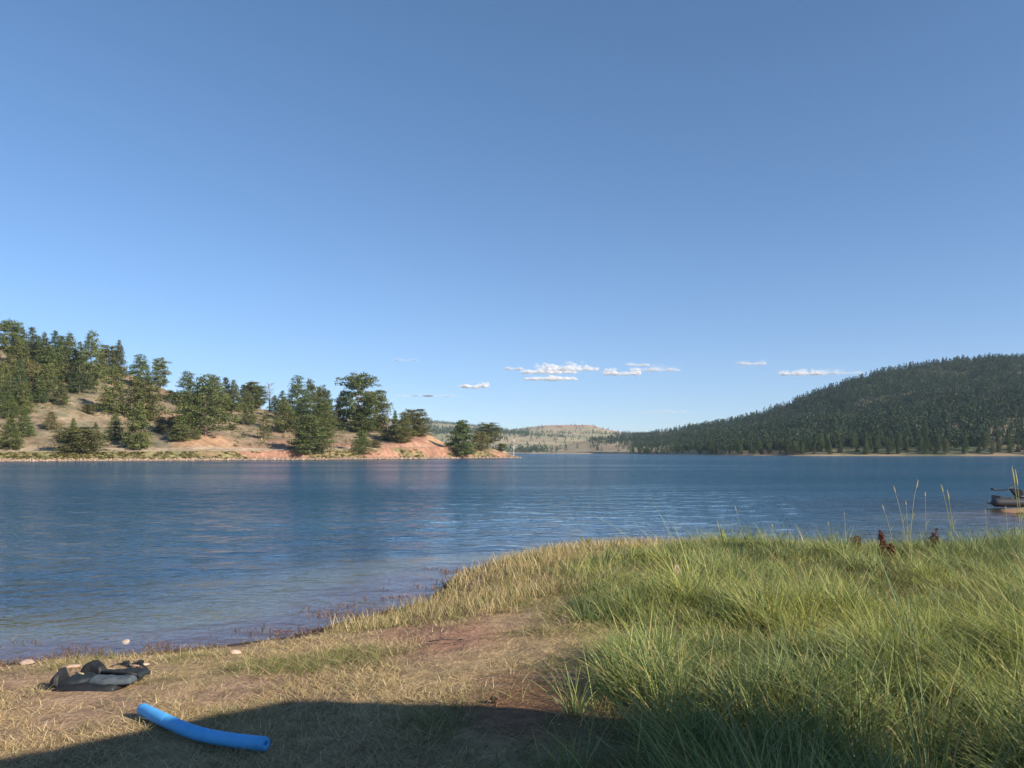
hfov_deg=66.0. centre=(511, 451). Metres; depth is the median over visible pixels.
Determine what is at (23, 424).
pine tree
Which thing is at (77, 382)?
pine tree
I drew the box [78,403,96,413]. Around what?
shrub
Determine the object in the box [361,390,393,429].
pine tree
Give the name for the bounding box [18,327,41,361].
pine tree
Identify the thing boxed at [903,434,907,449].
pine tree
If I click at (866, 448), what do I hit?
pine tree
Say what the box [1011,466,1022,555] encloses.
grass stalk
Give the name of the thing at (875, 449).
pine tree
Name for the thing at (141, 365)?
pine tree
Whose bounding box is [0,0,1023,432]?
sky
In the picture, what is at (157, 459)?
shore rocks
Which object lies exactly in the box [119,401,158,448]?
pine tree
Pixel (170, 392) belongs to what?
shrub
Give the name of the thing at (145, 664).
rock
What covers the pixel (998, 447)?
pine tree
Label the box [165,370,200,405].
pine tree
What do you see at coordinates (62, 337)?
pine tree
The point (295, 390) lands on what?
pine tree
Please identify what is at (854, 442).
pine tree
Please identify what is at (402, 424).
pine tree
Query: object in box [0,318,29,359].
pine tree
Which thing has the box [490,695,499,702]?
pine cone
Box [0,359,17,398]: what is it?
pine tree
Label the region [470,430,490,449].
shrub
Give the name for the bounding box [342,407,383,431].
pine tree
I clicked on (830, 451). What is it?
pine tree
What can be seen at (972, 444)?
pine tree
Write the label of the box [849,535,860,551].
dock plant
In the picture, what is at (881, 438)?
pine tree
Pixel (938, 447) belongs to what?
pine tree
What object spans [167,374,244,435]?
pine tree
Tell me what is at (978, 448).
pine tree
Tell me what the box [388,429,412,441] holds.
shrub
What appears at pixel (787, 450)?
pine tree
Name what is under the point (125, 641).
rock
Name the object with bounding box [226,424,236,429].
shrub
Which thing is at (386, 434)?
shrub
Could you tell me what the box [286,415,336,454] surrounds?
pine tree
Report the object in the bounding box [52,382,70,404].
pine tree
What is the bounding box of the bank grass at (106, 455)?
[0,449,509,459]
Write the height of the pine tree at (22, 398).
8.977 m
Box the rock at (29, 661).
[19,659,34,664]
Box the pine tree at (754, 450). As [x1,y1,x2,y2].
[751,444,755,453]
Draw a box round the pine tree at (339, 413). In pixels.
[332,401,342,422]
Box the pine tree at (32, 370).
[21,359,46,395]
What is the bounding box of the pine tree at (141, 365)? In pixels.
[124,353,158,386]
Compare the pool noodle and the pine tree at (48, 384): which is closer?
the pool noodle
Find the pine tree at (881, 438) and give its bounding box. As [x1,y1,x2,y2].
[879,431,884,445]
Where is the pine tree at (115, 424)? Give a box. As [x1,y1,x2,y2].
[103,411,129,439]
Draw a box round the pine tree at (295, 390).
[283,375,312,415]
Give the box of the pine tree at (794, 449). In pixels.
[790,441,797,453]
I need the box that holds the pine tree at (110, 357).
[96,345,122,372]
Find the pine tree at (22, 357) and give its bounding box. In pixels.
[10,343,33,380]
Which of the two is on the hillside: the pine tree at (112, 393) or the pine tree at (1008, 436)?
the pine tree at (112, 393)
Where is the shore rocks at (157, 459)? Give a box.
[0,456,520,461]
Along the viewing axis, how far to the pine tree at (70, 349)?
243.65 m
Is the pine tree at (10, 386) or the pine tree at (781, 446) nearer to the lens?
the pine tree at (10, 386)
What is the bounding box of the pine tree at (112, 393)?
[94,365,133,412]
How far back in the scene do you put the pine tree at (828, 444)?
398.85 m
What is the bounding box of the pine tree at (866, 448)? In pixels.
[862,438,869,453]
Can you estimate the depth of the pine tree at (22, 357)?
238.00 m
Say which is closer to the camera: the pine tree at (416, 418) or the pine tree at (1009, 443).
the pine tree at (416, 418)
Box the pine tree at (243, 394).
[236,384,252,407]
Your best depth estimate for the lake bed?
43.03 m
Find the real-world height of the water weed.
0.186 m
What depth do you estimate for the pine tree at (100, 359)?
257.81 m
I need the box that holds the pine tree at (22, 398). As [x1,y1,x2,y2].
[9,381,38,413]
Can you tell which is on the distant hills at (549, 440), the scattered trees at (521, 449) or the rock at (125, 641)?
the scattered trees at (521, 449)
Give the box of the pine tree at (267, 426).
[256,411,272,439]
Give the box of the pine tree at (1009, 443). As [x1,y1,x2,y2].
[1005,437,1013,449]
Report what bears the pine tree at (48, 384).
on the hillside
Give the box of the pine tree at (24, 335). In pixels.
[11,327,33,356]
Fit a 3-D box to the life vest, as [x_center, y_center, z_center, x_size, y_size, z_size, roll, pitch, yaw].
[-3.032,1.641,5.822,0.570,0.156,0.459,0,0,0]
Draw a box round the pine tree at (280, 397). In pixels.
[274,391,287,411]
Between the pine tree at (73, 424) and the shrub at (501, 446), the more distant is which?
the shrub at (501, 446)
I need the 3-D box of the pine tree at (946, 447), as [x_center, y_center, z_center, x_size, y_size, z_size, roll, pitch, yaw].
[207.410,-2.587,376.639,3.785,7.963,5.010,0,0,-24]
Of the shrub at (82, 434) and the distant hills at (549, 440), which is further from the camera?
the distant hills at (549, 440)
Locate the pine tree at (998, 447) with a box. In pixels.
[996,439,1002,451]
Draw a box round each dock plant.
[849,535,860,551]
[877,530,886,553]
[885,543,896,557]
[927,528,940,549]
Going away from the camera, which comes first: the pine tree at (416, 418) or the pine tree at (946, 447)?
the pine tree at (416, 418)
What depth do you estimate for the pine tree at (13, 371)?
229.64 m
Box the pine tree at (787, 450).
[785,444,789,453]
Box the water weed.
[0,565,488,665]
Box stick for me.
[428,637,472,641]
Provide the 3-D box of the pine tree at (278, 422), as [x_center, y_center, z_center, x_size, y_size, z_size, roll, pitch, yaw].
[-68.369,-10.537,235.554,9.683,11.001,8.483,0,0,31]
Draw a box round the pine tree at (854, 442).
[849,433,856,448]
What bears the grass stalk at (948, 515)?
on the ground at (158, 624)
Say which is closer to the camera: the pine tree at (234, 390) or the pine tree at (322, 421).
the pine tree at (322, 421)
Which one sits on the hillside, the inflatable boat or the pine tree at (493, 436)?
the pine tree at (493, 436)
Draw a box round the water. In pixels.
[0,453,1023,634]
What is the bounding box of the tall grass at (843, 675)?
[494,504,1023,767]
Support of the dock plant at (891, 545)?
on the ground at (158, 624)
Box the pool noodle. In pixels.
[136,703,269,751]
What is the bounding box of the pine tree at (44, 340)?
[31,331,49,363]
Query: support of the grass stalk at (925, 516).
on the ground at (158, 624)
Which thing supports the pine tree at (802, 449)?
on the wooded hill at (609, 448)
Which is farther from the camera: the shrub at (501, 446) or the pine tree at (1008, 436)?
the pine tree at (1008, 436)
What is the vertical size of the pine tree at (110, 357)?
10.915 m
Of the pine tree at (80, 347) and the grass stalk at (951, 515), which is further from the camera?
the pine tree at (80, 347)
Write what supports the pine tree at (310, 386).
on the hillside
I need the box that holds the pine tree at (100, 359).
[93,353,111,377]
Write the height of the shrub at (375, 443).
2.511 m
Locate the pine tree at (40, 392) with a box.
[30,381,49,402]
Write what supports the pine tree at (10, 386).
on the hillside
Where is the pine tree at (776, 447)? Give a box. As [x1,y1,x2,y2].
[774,439,778,449]
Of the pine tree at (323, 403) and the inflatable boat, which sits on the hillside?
the pine tree at (323, 403)
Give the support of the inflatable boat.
on the water
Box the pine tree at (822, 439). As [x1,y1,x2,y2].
[821,434,824,447]
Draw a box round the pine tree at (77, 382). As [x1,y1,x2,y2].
[65,356,100,393]
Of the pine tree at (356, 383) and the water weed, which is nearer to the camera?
the water weed
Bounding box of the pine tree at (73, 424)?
[63,418,78,444]
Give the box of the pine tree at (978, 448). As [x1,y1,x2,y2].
[976,440,982,451]
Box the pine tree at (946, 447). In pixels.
[942,439,951,452]
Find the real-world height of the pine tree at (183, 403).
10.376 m
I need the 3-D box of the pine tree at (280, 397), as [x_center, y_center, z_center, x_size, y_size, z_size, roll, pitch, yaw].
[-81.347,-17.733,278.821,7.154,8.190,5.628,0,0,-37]
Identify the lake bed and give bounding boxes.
[288,500,1016,549]
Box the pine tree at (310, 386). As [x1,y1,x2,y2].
[302,377,321,416]
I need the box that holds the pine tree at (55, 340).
[38,330,65,364]
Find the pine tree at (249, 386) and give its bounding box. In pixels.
[240,381,263,407]
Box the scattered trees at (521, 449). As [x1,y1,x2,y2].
[408,420,643,452]
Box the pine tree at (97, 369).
[73,330,108,388]
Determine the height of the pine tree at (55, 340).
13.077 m
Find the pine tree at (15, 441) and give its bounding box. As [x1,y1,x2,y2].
[0,418,25,449]
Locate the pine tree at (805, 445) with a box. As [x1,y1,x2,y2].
[800,437,807,450]
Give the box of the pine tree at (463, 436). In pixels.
[444,420,477,455]
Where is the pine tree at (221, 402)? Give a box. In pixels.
[198,374,237,409]
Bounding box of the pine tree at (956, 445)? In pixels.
[954,438,959,447]
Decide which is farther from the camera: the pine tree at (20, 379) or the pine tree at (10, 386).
the pine tree at (20, 379)
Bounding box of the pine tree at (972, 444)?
[970,433,976,446]
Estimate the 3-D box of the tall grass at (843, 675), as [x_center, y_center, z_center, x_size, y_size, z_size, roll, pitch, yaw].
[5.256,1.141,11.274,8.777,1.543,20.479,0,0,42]
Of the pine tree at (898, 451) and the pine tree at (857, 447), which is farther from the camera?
the pine tree at (857, 447)
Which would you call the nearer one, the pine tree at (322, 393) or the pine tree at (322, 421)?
the pine tree at (322, 421)
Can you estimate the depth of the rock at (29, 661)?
7.17 m
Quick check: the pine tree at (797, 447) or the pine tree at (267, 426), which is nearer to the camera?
the pine tree at (267, 426)
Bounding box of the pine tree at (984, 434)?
[978,431,991,446]
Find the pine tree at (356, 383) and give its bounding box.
[330,372,384,429]
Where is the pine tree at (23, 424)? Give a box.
[15,408,37,435]
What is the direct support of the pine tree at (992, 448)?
on the wooded hill at (609, 448)
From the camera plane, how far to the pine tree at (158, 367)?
261.96 m
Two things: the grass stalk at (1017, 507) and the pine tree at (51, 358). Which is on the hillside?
the pine tree at (51, 358)
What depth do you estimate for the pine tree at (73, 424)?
181.76 m
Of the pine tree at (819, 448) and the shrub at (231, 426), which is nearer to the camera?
the shrub at (231, 426)
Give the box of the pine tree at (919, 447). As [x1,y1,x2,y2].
[917,436,922,450]
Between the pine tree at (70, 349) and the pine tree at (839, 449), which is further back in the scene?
the pine tree at (839, 449)
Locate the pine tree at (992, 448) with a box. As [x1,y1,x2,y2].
[989,440,996,453]
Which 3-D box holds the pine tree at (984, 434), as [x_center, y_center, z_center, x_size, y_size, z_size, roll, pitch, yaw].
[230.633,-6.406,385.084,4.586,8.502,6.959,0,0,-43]
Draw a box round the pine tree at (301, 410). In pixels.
[291,402,312,427]
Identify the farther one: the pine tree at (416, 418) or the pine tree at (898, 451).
the pine tree at (898, 451)
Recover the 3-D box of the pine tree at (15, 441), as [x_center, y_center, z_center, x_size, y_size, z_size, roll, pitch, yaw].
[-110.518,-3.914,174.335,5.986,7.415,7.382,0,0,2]
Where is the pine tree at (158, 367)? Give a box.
[151,357,171,392]
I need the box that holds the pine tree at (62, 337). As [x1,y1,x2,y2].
[58,336,71,361]
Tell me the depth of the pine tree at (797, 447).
411.25 m
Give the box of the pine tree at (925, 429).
[921,426,928,438]
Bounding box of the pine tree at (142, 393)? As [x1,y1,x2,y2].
[118,379,171,419]
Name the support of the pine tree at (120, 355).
on the hillside
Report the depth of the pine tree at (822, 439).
411.72 m
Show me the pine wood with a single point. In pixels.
(967, 409)
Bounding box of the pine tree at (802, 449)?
[800,442,804,453]
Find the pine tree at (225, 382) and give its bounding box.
[220,377,235,409]
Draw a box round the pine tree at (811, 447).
[807,436,813,450]
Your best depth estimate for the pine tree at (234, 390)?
261.31 m
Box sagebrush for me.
[0,360,494,448]
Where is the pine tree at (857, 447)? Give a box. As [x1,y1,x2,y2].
[854,441,859,451]
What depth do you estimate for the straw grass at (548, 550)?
10.03 m
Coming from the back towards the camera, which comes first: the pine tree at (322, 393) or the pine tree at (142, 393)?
the pine tree at (322, 393)
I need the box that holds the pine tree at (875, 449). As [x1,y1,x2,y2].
[872,437,878,452]
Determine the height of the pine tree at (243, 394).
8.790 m
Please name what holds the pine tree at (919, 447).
on the wooded hill at (609, 448)
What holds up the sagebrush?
on the hillside
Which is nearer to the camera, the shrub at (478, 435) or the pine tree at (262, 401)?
the shrub at (478, 435)
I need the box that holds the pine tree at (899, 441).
[896,432,903,447]
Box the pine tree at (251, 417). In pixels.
[237,390,257,423]
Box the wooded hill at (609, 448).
[553,359,1023,455]
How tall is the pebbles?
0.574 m
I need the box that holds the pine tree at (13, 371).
[0,353,23,384]
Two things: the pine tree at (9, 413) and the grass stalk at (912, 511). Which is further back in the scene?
the pine tree at (9, 413)
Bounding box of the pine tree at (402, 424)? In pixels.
[390,411,418,438]
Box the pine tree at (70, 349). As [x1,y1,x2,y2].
[54,331,84,382]
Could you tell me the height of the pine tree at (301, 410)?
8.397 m
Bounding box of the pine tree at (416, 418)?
[404,408,435,435]
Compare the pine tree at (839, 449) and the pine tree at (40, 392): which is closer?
the pine tree at (40, 392)
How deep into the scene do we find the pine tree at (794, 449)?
404.75 m
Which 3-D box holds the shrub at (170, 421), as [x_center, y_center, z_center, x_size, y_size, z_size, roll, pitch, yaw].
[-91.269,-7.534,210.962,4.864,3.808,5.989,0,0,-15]
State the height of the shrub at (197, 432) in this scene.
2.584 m
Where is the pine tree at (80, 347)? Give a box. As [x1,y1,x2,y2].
[72,342,92,366]
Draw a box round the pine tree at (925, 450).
[922,444,927,453]
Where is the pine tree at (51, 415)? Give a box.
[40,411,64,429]
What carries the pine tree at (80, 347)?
on the hillside
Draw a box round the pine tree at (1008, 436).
[1004,429,1011,444]
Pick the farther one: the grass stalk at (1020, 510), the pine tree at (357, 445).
the pine tree at (357, 445)
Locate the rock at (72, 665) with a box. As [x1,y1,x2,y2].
[60,664,79,668]
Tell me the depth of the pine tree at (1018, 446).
370.07 m
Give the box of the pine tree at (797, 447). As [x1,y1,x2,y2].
[795,437,800,450]
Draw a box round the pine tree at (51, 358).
[31,344,66,381]
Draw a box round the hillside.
[0,349,519,461]
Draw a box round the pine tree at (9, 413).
[0,390,22,417]
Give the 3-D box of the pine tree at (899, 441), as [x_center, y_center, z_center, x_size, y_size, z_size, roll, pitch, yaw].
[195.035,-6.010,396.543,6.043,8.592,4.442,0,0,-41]
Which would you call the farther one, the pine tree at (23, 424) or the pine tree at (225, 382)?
the pine tree at (225, 382)
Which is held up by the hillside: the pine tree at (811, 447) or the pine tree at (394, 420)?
the pine tree at (394, 420)
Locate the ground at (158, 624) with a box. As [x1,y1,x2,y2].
[0,508,1023,767]
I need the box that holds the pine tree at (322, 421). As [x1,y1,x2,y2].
[312,418,337,438]
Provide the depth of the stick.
6.64 m
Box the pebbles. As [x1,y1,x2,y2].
[0,567,694,767]
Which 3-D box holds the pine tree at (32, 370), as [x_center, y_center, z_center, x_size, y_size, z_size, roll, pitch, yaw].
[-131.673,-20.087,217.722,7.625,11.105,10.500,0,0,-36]
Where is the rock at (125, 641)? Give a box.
[121,639,129,644]
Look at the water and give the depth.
30.07 m
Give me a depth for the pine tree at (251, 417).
240.14 m
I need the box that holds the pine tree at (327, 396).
[324,390,334,418]
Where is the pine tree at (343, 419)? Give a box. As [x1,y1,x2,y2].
[330,390,351,425]
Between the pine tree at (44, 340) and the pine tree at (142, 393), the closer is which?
the pine tree at (142, 393)
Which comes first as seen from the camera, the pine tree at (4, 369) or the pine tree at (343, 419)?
the pine tree at (4, 369)
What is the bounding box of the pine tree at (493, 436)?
[474,422,507,447]
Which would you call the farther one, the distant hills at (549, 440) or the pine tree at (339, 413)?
the distant hills at (549, 440)
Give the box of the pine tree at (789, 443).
[784,437,791,450]
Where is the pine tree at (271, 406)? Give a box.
[264,395,278,411]
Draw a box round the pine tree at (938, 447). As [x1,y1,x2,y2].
[936,436,941,449]
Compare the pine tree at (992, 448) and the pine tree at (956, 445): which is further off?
the pine tree at (956, 445)
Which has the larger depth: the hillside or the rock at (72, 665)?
the hillside
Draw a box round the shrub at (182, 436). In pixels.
[167,424,194,440]
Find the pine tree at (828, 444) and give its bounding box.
[825,439,831,451]
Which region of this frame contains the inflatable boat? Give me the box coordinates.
[987,486,1023,506]
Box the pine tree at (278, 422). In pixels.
[269,398,299,432]
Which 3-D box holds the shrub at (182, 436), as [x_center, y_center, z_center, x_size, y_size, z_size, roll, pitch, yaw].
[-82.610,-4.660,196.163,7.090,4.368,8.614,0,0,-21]
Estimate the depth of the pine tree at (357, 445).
211.51 m
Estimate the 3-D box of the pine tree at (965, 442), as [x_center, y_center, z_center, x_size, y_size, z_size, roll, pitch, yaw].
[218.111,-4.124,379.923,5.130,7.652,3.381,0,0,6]
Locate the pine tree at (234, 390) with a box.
[225,379,243,410]
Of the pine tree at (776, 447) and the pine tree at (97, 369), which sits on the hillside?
the pine tree at (97, 369)
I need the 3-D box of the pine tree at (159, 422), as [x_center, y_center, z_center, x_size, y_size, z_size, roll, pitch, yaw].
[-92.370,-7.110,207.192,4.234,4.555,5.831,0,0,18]
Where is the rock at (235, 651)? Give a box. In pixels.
[229,649,241,653]
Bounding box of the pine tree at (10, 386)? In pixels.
[0,375,27,410]
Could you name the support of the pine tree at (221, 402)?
on the hillside
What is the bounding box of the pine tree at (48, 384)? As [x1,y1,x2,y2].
[28,362,65,400]
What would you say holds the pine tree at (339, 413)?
on the hillside
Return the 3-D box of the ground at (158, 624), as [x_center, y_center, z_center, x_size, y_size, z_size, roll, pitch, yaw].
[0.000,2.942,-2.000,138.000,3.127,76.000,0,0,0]
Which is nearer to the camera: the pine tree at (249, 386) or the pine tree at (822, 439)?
the pine tree at (249, 386)
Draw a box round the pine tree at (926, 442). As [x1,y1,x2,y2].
[923,433,929,448]
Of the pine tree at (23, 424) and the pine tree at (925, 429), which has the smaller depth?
the pine tree at (23, 424)
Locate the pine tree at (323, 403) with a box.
[305,396,346,429]
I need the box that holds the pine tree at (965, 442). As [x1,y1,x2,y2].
[960,436,968,450]
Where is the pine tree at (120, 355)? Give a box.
[109,340,129,376]
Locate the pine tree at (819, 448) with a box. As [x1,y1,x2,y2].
[816,436,823,451]
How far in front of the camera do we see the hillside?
207.78 m
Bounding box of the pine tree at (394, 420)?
[389,409,400,437]
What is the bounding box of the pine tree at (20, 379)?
[12,359,31,396]
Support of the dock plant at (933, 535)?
on the ground at (158, 624)
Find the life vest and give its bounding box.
[48,660,150,691]
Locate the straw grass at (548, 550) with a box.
[324,534,994,633]
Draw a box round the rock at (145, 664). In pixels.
[131,663,149,666]
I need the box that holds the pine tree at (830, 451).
[828,443,832,453]
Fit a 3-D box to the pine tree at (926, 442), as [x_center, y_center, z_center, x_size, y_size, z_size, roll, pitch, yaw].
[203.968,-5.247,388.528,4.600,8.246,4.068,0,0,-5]
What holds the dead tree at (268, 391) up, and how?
on the hillside
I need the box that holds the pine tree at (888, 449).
[886,440,893,453]
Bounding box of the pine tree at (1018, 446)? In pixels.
[1015,441,1020,451]
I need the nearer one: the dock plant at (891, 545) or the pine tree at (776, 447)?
the dock plant at (891, 545)
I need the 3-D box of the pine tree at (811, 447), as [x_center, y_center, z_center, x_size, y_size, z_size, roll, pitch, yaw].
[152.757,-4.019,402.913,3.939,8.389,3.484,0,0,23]
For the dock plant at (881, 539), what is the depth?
11.60 m
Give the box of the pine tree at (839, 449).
[837,442,842,452]
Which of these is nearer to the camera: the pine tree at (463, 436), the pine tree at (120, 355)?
the pine tree at (463, 436)
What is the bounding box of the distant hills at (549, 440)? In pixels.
[331,418,630,453]
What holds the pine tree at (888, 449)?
on the wooded hill at (609, 448)
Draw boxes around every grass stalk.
[893,486,905,543]
[908,481,917,540]
[923,493,928,538]
[941,485,953,543]
[947,491,955,539]
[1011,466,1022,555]
[1015,470,1023,556]
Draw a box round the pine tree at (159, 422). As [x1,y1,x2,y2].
[151,417,169,432]
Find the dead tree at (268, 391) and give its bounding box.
[264,382,274,409]
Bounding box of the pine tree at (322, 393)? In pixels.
[313,385,329,416]
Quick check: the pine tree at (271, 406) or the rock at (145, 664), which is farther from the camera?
the pine tree at (271, 406)
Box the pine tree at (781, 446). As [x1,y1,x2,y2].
[779,439,785,449]
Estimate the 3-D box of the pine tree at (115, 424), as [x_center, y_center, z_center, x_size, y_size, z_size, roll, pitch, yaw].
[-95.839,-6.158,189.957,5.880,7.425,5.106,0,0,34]
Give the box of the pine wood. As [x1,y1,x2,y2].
[588,352,1023,450]
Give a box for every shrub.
[45,427,114,451]
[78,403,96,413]
[163,417,180,429]
[164,391,178,398]
[167,424,194,440]
[188,429,202,438]
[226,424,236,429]
[370,440,382,447]
[378,430,393,439]
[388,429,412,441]
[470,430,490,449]
[495,443,506,450]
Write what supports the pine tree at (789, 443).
on the wooded hill at (609, 448)
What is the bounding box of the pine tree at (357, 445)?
[350,430,377,454]
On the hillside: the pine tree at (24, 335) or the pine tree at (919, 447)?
the pine tree at (24, 335)
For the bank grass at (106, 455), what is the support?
on the hillside
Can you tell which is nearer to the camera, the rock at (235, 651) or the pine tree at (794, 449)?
the rock at (235, 651)
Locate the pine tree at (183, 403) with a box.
[171,394,198,427]
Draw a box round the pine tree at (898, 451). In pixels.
[896,443,900,453]
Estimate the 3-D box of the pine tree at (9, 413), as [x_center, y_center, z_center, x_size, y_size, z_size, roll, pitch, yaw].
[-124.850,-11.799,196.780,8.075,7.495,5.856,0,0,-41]
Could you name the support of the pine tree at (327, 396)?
on the hillside
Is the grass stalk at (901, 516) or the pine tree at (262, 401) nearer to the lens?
the grass stalk at (901, 516)
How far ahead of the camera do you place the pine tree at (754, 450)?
426.87 m
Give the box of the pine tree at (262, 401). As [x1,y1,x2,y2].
[248,386,269,409]

